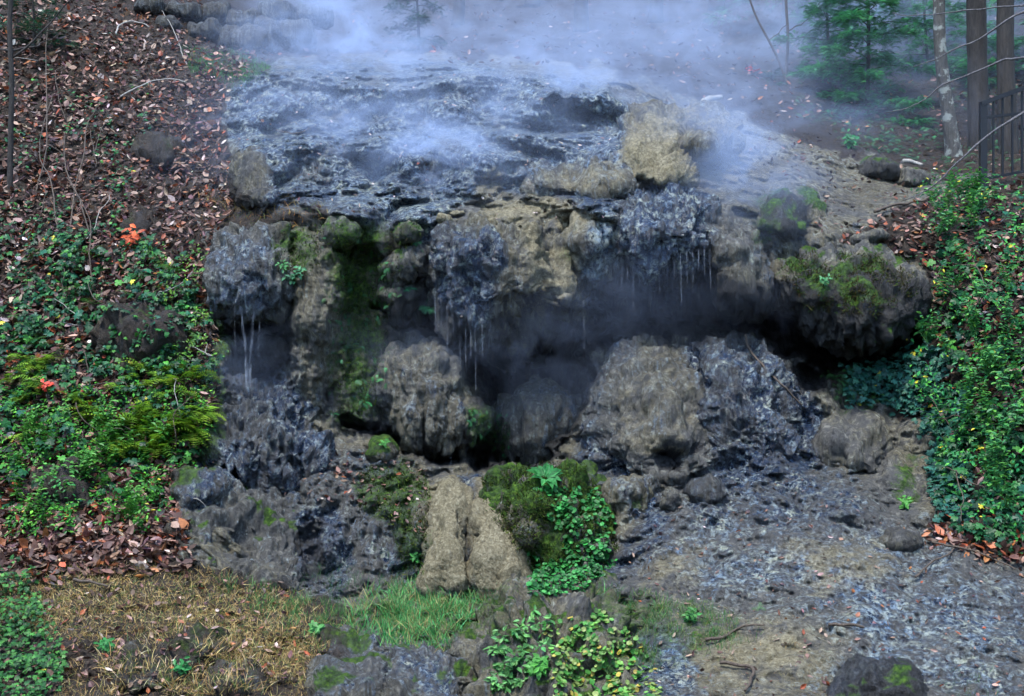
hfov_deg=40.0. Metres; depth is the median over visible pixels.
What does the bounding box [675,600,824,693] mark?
dry grass
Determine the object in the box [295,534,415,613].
grass
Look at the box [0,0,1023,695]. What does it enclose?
terrain
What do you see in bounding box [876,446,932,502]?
tufa dome
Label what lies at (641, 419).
tufa dome
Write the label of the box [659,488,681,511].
boulder
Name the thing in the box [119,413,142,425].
fern
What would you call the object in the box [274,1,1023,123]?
leaf litter
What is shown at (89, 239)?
sapling stem
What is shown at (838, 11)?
bare tree
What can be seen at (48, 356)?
fern
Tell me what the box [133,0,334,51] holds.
stone wall
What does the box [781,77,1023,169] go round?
undergrowth
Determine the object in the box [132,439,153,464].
leafy herb
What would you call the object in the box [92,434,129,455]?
fern
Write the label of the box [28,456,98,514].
boulder
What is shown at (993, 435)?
leafy vine
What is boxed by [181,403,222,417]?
fern
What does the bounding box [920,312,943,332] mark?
leafy vine
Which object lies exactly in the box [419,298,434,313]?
fern
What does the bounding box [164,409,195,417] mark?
fern
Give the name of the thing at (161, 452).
fern
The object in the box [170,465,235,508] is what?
boulder
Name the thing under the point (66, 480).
leafy herb
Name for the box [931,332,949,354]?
leafy vine
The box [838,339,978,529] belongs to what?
ivy
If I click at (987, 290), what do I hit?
vine stem
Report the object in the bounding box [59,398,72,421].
leafy herb
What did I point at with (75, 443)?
ground cover
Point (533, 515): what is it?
moss
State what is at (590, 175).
tufa dome
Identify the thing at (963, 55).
evergreen tree
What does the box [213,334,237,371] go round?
tufa dome
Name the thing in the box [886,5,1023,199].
overhanging tree
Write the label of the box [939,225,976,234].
vine stem
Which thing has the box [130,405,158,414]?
fern
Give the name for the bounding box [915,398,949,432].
leafy vine
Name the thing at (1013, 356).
leafy vine
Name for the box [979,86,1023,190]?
iron railing
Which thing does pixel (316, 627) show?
leafy herb
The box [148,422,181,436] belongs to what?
fern
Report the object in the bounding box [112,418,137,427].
fern
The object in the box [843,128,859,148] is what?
leafy herb
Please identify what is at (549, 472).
rosette plant
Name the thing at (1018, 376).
leafy vine
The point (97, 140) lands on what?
twig
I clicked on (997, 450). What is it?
leafy vine
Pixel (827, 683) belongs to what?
leaf litter
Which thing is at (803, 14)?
evergreen tree
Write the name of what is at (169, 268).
fern
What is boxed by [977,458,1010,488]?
leafy vine
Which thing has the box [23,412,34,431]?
leafy herb
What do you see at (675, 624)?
grass
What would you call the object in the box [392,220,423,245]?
boulder
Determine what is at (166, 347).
ivy
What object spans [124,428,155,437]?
fern
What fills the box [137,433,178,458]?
fern
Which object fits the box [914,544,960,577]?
stick
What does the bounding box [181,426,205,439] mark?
fern
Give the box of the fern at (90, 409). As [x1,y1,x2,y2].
[78,405,108,415]
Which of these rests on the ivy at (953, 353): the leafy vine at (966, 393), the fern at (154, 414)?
the leafy vine at (966, 393)
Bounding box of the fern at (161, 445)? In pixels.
[149,442,177,450]
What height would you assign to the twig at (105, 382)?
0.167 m
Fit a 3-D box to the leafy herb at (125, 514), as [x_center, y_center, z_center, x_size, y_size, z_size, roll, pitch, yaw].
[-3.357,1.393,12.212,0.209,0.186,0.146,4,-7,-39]
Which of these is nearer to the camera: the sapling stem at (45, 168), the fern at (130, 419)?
the fern at (130, 419)
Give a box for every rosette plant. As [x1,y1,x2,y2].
[526,551,539,560]
[527,463,562,488]
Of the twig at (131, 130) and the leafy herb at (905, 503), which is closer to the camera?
the leafy herb at (905, 503)
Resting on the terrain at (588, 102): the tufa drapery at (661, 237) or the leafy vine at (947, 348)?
the tufa drapery at (661, 237)
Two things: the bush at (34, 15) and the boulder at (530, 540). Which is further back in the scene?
the bush at (34, 15)
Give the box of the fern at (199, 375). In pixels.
[177,365,215,382]
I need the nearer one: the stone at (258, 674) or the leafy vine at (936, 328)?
the stone at (258, 674)
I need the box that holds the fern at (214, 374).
[196,373,222,382]
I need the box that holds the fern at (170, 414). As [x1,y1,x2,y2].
[161,412,201,422]
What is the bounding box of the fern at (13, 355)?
[7,353,38,361]
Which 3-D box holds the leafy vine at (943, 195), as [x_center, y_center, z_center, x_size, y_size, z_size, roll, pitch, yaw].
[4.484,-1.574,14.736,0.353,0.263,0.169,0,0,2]
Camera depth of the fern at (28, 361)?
13.80 m
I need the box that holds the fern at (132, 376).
[115,373,144,383]
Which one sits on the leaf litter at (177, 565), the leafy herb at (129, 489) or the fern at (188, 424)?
the leafy herb at (129, 489)
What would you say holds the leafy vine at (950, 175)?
on the terrain at (588, 102)
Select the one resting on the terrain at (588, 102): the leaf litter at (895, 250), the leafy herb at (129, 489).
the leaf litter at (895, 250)
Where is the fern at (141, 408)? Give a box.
[127,401,155,418]
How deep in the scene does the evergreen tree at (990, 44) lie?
20.97 m
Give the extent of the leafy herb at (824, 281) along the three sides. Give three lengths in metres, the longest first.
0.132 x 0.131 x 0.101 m
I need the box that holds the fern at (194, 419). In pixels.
[165,415,201,433]
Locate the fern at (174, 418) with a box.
[158,411,189,430]
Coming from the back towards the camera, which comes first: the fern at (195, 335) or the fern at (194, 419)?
the fern at (195, 335)
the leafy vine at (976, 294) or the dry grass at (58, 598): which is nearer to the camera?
the dry grass at (58, 598)
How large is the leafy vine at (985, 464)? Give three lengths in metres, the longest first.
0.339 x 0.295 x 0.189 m
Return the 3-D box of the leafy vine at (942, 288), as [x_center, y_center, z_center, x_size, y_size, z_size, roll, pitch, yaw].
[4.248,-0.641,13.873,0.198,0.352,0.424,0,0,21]
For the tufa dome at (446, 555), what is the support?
on the terrain at (588, 102)
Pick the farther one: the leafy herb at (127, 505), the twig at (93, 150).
the twig at (93, 150)
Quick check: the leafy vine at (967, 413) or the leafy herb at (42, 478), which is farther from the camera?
the leafy vine at (967, 413)
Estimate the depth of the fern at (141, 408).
13.29 m
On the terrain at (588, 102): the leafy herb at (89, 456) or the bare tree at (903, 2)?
the bare tree at (903, 2)
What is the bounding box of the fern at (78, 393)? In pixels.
[64,391,94,399]
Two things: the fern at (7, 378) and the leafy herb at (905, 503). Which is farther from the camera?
the fern at (7, 378)
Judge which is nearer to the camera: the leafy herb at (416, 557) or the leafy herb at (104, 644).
the leafy herb at (104, 644)
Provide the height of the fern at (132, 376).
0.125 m
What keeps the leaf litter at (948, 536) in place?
on the terrain at (588, 102)
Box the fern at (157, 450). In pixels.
[150,443,171,458]
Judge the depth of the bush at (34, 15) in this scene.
18.29 m
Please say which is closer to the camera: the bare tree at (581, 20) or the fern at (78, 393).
the fern at (78, 393)
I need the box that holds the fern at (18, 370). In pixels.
[6,367,33,376]
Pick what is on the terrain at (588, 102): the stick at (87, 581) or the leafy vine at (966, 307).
the stick at (87, 581)
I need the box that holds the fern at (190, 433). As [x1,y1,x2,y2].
[175,426,209,439]
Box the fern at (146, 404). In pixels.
[131,397,163,415]
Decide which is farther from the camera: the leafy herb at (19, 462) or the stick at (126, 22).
the stick at (126, 22)
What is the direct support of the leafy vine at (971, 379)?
on the ivy at (953, 353)
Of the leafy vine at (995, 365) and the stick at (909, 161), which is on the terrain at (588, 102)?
the stick at (909, 161)
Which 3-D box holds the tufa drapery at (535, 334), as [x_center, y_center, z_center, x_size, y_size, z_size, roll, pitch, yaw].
[0.209,-0.196,14.426,0.806,0.928,0.958,0,0,-20]
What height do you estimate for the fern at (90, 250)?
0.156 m
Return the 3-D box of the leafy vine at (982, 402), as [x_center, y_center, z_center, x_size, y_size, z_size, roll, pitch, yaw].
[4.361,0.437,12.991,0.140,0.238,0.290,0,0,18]
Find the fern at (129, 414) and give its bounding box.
[114,412,153,427]
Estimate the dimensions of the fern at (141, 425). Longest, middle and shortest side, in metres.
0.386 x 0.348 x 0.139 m
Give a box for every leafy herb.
[1,446,27,471]
[7,468,26,499]
[18,418,34,447]
[19,488,47,516]
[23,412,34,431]
[24,404,41,431]
[30,427,53,452]
[33,478,50,503]
[33,496,59,523]
[34,467,53,487]
[36,422,59,445]
[45,466,59,477]
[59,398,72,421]
[59,475,73,488]
[60,455,85,478]
[74,456,97,477]
[79,453,95,480]
[83,443,103,468]
[86,443,106,461]
[91,407,109,428]
[92,459,116,487]
[94,424,113,446]
[94,637,115,653]
[97,437,124,466]
[101,400,118,424]
[103,407,121,426]
[103,415,124,441]
[104,419,123,436]
[114,498,134,518]
[119,487,144,518]
[122,429,139,447]
[124,480,133,496]
[129,508,149,525]
[130,480,144,504]
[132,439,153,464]
[140,415,157,438]
[141,474,163,501]
[143,416,173,442]
[147,460,173,483]
[157,422,178,438]
[170,656,191,675]
[275,259,289,269]
[282,266,306,284]
[308,620,324,637]
[379,438,390,447]
[410,552,421,562]
[522,653,549,679]
[681,607,701,622]
[819,273,831,285]
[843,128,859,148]
[897,495,912,508]
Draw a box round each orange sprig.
[35,378,53,391]
[121,224,144,250]
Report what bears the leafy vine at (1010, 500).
on the terrain at (588, 102)
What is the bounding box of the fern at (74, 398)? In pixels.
[58,391,84,403]
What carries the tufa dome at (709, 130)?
on the terrain at (588, 102)
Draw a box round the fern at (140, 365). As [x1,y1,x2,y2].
[114,358,153,373]
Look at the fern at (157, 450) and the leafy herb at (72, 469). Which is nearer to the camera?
the leafy herb at (72, 469)
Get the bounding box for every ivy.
[0,10,156,227]
[0,216,222,429]
[0,228,215,520]
[0,554,69,695]
[97,301,186,375]
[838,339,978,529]
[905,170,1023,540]
[910,167,988,318]
[921,174,1023,541]
[930,399,1023,559]
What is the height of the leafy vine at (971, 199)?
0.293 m
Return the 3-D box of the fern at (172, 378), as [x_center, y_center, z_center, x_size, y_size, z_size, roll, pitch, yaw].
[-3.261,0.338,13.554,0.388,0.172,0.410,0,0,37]
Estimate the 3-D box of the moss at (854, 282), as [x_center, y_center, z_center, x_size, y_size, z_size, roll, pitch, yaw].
[3.483,-0.628,13.883,1.715,0.744,0.905,0,0,-22]
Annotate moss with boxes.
[181,47,270,85]
[264,221,324,288]
[328,221,425,417]
[354,460,430,576]
[481,459,618,583]
[781,248,918,318]
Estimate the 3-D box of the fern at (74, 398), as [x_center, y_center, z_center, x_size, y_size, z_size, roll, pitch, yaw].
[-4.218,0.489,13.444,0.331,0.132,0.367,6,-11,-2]
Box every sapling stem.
[35,4,51,191]
[39,95,58,231]
[64,132,89,231]
[70,101,100,227]
[73,187,93,288]
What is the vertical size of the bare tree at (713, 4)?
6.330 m
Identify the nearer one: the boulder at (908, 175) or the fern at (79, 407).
the fern at (79, 407)
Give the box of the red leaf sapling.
[743,64,775,81]
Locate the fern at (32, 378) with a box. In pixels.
[12,374,43,386]
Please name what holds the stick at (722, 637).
on the terrain at (588, 102)
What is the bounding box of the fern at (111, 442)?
[90,437,124,448]
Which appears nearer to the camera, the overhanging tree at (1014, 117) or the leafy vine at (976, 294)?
the leafy vine at (976, 294)
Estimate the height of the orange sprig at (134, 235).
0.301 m
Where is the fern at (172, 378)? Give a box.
[151,374,199,389]
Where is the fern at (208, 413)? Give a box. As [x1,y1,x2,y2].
[183,405,225,424]
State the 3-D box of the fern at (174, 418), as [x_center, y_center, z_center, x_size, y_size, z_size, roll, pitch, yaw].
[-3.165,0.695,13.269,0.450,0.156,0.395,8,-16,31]
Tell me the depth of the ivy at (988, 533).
12.44 m
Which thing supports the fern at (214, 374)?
on the terrain at (588, 102)
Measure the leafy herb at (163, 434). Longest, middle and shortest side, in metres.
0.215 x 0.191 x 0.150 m
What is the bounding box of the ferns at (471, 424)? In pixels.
[467,410,509,458]
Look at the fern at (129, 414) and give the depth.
13.23 m
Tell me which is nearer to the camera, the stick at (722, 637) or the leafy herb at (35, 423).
the stick at (722, 637)
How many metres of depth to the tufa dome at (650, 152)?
14.74 m
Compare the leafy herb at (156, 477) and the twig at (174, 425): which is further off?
the twig at (174, 425)
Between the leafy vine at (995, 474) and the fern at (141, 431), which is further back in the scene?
the fern at (141, 431)
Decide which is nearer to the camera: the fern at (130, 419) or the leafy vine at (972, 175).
the fern at (130, 419)
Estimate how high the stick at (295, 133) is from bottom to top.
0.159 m
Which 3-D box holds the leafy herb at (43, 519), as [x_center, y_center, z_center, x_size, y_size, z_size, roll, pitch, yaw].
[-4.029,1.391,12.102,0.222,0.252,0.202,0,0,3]
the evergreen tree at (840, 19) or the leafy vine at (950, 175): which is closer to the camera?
the leafy vine at (950, 175)
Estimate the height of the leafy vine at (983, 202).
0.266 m
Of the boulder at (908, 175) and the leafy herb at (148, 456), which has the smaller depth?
the leafy herb at (148, 456)
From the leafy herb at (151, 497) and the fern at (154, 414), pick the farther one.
the fern at (154, 414)
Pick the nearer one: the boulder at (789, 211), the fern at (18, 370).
the fern at (18, 370)
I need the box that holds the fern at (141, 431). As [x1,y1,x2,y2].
[132,425,158,438]
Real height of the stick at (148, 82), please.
0.303 m
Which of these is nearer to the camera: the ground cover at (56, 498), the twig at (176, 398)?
the ground cover at (56, 498)
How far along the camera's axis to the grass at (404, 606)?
11.66 m
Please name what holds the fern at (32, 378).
on the terrain at (588, 102)
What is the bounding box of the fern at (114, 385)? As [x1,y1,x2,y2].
[104,383,133,392]
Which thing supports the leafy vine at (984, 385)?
on the terrain at (588, 102)
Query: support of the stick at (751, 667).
on the terrain at (588, 102)
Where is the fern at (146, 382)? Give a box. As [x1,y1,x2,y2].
[126,380,153,392]
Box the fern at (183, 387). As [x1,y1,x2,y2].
[171,383,201,401]
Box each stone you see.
[111,640,196,694]
[168,622,232,661]
[197,658,270,695]
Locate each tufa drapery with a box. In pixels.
[202,220,294,328]
[373,278,429,331]
[376,242,429,287]
[425,210,591,354]
[486,308,569,372]
[561,209,624,301]
[615,180,723,291]
[703,216,777,324]
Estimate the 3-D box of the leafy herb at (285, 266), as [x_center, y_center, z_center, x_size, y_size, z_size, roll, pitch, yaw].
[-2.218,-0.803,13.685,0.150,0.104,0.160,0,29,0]
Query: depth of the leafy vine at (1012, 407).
12.63 m
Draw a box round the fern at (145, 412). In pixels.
[135,406,164,419]
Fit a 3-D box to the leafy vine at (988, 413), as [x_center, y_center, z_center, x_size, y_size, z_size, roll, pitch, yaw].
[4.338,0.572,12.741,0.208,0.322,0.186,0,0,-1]
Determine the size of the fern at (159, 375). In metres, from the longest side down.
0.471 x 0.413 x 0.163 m
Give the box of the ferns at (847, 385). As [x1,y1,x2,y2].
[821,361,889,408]
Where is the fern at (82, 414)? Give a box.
[71,410,97,421]
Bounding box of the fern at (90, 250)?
[79,245,102,256]
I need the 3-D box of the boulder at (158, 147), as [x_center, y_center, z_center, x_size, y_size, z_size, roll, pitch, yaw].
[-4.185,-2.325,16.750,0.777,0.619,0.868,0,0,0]
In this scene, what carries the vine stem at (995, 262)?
attached to the ivy at (953, 353)
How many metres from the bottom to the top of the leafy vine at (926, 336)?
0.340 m
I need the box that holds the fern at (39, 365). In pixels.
[18,359,53,373]
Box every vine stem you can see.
[921,395,967,418]
[932,265,942,298]
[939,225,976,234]
[943,467,984,487]
[953,263,993,292]
[956,470,963,521]
[975,272,1000,305]
[979,259,1004,279]
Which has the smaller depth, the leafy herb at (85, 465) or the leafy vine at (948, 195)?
the leafy herb at (85, 465)
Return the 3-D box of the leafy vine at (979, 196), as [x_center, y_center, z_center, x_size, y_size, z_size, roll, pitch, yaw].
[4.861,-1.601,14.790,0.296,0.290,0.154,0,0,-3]
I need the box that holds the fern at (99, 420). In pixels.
[79,410,120,429]
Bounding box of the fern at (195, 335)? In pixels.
[186,330,207,339]
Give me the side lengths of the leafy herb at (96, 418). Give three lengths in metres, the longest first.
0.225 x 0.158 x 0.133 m
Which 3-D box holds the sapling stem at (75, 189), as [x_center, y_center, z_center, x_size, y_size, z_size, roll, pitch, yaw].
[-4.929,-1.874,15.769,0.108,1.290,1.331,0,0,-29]
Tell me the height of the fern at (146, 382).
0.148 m
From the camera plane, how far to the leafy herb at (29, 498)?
12.23 m
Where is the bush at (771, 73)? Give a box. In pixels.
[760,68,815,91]
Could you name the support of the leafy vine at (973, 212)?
on the ivy at (953, 353)
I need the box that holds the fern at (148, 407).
[133,406,163,412]
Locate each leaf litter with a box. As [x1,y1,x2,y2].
[0,0,276,568]
[0,469,196,583]
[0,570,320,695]
[95,625,275,695]
[192,450,427,535]
[232,73,619,218]
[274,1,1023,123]
[628,80,1021,241]
[629,470,1023,695]
[843,176,1023,292]
[920,523,1023,564]
[922,240,1023,552]
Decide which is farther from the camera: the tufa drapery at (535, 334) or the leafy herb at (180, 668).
the tufa drapery at (535, 334)
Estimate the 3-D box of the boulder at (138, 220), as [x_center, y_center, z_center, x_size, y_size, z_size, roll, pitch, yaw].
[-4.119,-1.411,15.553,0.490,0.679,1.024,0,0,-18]
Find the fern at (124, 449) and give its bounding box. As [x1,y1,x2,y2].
[110,441,135,455]
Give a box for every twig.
[36,350,70,355]
[37,180,45,218]
[53,255,66,298]
[55,66,65,119]
[75,399,98,431]
[84,381,126,394]
[85,195,109,240]
[90,130,96,167]
[91,119,109,164]
[115,129,155,135]
[145,39,178,64]
[162,11,182,55]
[173,395,194,455]
[174,381,180,420]
[188,343,211,355]
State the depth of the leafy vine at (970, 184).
15.14 m
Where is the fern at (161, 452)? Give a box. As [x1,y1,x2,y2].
[148,445,169,457]
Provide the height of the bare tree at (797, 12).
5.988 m
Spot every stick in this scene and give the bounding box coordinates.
[73,578,107,586]
[115,20,148,33]
[119,78,186,96]
[276,124,317,133]
[701,95,722,100]
[705,624,764,640]
[719,660,754,691]
[744,334,801,404]
[828,623,864,627]
[873,195,939,212]
[902,159,922,165]
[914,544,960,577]
[931,541,1015,569]
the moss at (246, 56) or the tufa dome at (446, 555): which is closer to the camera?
the tufa dome at (446, 555)
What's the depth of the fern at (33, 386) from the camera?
13.52 m
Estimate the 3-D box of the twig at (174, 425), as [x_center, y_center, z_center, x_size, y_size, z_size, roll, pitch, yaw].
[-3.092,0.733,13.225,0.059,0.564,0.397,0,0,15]
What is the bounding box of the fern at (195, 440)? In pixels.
[174,434,214,446]
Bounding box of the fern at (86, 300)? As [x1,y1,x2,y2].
[80,297,105,306]
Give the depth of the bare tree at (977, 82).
17.89 m
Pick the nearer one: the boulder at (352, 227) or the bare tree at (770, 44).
the boulder at (352, 227)
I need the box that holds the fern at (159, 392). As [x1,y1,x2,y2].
[151,388,179,399]
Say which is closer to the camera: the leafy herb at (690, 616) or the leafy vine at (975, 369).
the leafy herb at (690, 616)
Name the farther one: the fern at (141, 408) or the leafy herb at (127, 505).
the fern at (141, 408)
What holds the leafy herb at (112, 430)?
on the leaf litter at (79, 512)
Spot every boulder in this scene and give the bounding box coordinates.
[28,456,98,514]
[90,292,189,375]
[118,192,157,238]
[130,131,184,171]
[162,474,307,591]
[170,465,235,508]
[227,144,279,209]
[304,624,388,695]
[318,215,363,250]
[365,434,399,461]
[379,641,473,695]
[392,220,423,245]
[436,213,452,223]
[446,556,647,695]
[448,210,465,216]
[478,457,616,574]
[512,518,539,550]
[579,536,613,557]
[600,473,653,516]
[642,473,660,492]
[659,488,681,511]
[682,473,727,503]
[755,182,827,241]
[770,239,931,360]
[826,654,928,695]
[849,228,889,244]
[857,154,900,180]
[878,527,923,552]
[895,166,930,186]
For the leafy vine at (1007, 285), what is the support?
on the ivy at (953, 353)
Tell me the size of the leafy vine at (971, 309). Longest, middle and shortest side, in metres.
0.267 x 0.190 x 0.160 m
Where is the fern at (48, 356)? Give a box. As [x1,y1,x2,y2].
[27,351,65,366]
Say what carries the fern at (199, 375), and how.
on the terrain at (588, 102)
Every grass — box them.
[0,550,350,689]
[39,608,322,695]
[91,615,280,695]
[183,44,273,90]
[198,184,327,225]
[217,570,363,648]
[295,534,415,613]
[339,565,624,656]
[596,583,764,668]
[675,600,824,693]
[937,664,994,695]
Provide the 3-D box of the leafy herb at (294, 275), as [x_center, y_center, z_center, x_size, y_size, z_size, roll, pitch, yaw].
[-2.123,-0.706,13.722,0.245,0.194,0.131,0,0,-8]
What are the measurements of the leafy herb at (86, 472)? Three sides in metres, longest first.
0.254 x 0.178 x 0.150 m
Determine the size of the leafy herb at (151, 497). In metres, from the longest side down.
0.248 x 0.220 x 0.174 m
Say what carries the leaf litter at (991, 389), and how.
on the terrain at (588, 102)
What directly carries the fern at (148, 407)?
on the terrain at (588, 102)
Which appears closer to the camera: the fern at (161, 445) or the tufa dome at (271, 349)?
the fern at (161, 445)
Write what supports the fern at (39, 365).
on the terrain at (588, 102)
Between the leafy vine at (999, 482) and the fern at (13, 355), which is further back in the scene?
the fern at (13, 355)
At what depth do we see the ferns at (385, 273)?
13.92 m
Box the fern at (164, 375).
[149,368,179,384]
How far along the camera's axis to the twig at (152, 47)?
18.29 m
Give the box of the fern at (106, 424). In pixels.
[90,418,124,430]
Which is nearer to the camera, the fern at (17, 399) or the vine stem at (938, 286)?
the fern at (17, 399)
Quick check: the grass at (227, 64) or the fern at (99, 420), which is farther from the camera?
the grass at (227, 64)
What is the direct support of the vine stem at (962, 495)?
attached to the ivy at (953, 353)
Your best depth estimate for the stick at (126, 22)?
18.87 m
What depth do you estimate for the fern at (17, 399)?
13.52 m
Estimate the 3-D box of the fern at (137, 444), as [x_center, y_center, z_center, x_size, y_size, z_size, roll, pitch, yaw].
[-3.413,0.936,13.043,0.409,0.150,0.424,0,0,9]
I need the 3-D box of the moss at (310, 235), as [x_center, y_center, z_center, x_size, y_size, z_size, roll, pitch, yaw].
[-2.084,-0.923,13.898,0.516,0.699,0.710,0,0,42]
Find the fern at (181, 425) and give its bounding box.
[160,420,199,430]
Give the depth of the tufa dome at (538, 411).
14.05 m
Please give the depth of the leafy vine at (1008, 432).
12.54 m
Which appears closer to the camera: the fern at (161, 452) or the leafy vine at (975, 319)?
the fern at (161, 452)
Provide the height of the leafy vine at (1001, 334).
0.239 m
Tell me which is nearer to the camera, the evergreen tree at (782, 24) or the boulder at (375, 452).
the boulder at (375, 452)
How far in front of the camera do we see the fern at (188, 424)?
13.14 m
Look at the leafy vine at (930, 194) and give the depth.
15.04 m
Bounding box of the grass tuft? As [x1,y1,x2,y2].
[752,602,764,610]
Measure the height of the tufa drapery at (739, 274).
1.114 m
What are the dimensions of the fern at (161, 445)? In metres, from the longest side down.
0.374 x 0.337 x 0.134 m
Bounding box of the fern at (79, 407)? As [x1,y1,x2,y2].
[61,400,98,410]
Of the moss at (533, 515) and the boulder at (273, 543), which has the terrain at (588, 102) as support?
the boulder at (273, 543)
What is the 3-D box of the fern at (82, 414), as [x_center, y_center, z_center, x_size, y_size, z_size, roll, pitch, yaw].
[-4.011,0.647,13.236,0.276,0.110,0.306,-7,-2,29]
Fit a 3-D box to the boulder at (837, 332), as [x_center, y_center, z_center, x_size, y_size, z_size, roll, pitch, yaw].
[3.405,-0.497,14.157,1.733,1.262,1.398,0,0,-30]
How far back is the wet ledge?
13.36 m
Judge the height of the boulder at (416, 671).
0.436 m
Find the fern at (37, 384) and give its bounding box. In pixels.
[23,382,51,392]
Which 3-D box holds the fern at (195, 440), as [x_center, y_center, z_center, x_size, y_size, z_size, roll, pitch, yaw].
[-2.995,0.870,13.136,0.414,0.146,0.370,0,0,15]
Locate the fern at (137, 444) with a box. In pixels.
[117,440,160,455]
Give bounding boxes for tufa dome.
[198,373,336,494]
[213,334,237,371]
[254,331,289,367]
[368,336,495,460]
[414,475,474,599]
[465,477,532,601]
[490,374,581,464]
[519,153,643,198]
[580,335,712,488]
[609,99,699,189]
[678,100,746,162]
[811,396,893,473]
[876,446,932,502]
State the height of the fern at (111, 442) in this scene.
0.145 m
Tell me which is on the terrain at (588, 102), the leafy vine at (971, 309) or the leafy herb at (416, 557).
the leafy herb at (416, 557)
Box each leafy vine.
[913,311,945,341]
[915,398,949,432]
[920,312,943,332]
[921,181,938,200]
[923,185,954,209]
[923,206,957,235]
[923,312,940,335]
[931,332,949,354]
[933,266,953,300]
[935,205,956,234]
[939,198,970,226]
[939,260,973,285]
[943,182,960,203]
[946,170,959,188]
[946,236,967,263]
[946,390,982,423]
[947,175,971,193]
[947,394,975,426]
[951,358,984,387]
[954,169,974,196]
[956,167,988,187]
[957,172,978,195]
[960,302,980,325]
[960,308,980,334]
[961,365,982,383]
[962,186,987,207]
[962,298,971,317]
[963,167,989,193]
[963,186,979,214]
[963,379,978,401]
[966,205,981,227]
[968,310,982,330]
[968,438,1006,469]
[969,182,994,207]
[969,266,992,300]
[970,335,983,356]
[970,377,986,397]
[971,170,986,191]
[974,346,997,376]
[977,382,990,407]
[977,393,997,428]
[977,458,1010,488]
[979,351,1004,374]
[981,337,998,367]
[981,344,1006,369]
[983,416,1005,454]
[984,431,1008,459]
[985,185,997,199]
[987,404,1023,436]
[987,453,1008,477]
[990,356,1012,392]
[991,466,1023,507]
[996,258,1008,277]
[996,320,1009,344]
[998,332,1023,360]
[998,348,1023,383]
[999,270,1021,293]
[999,297,1012,318]
[999,385,1023,414]
[1006,312,1023,333]
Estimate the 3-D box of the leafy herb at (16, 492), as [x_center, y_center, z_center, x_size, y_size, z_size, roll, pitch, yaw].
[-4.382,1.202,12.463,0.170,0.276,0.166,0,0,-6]
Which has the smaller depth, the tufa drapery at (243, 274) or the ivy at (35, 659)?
the ivy at (35, 659)
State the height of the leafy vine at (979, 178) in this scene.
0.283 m
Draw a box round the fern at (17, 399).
[7,392,41,403]
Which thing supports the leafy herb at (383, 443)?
on the boulder at (375, 452)
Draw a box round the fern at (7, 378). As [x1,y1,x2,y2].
[0,373,25,384]
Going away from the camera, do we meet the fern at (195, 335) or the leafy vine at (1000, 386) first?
the leafy vine at (1000, 386)
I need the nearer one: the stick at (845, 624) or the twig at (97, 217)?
the stick at (845, 624)
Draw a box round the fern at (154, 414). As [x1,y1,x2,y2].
[133,413,163,425]
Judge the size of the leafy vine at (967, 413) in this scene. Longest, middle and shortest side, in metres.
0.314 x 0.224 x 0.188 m
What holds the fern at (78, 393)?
on the terrain at (588, 102)
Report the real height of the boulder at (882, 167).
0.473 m
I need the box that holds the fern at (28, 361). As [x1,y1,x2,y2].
[14,357,63,369]
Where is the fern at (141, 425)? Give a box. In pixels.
[130,419,170,435]
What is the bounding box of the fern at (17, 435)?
[1,425,45,445]
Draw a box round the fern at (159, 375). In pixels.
[149,371,184,388]
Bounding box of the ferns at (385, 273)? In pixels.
[321,237,422,420]
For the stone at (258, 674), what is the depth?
10.17 m
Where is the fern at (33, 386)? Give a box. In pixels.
[22,381,47,392]
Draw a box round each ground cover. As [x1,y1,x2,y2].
[0,379,216,541]
[32,469,92,510]
[141,242,228,410]
[483,605,555,693]
[526,484,616,593]
[542,607,661,695]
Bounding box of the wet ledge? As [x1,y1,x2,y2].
[689,330,803,463]
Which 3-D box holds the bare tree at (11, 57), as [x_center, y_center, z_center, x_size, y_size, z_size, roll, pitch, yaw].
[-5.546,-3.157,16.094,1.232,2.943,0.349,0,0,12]
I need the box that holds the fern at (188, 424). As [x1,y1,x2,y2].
[174,417,210,436]
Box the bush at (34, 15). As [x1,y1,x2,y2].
[0,0,94,50]
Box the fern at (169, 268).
[158,263,181,271]
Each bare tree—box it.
[0,0,70,189]
[451,0,464,25]
[572,0,589,32]
[646,0,662,22]
[707,0,724,10]
[749,0,787,83]
[785,0,809,76]
[795,0,808,24]
[836,2,850,33]
[895,0,908,40]
[933,0,962,156]
[966,0,991,151]
[996,0,1019,153]
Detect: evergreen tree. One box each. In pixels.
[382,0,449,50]
[700,0,859,35]
[768,0,880,85]
[779,0,1019,44]
[785,0,936,126]
[856,0,966,78]
[945,0,1023,70]
[947,20,1023,88]
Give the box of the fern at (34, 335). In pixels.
[28,333,44,346]
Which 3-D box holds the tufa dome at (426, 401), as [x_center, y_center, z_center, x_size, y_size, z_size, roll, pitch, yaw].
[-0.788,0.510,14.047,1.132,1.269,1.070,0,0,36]
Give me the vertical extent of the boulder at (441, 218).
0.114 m
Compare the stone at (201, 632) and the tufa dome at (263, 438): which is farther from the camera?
the tufa dome at (263, 438)
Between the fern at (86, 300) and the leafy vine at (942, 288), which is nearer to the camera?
the leafy vine at (942, 288)
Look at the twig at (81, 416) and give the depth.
13.09 m
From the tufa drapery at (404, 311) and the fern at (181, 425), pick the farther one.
the tufa drapery at (404, 311)

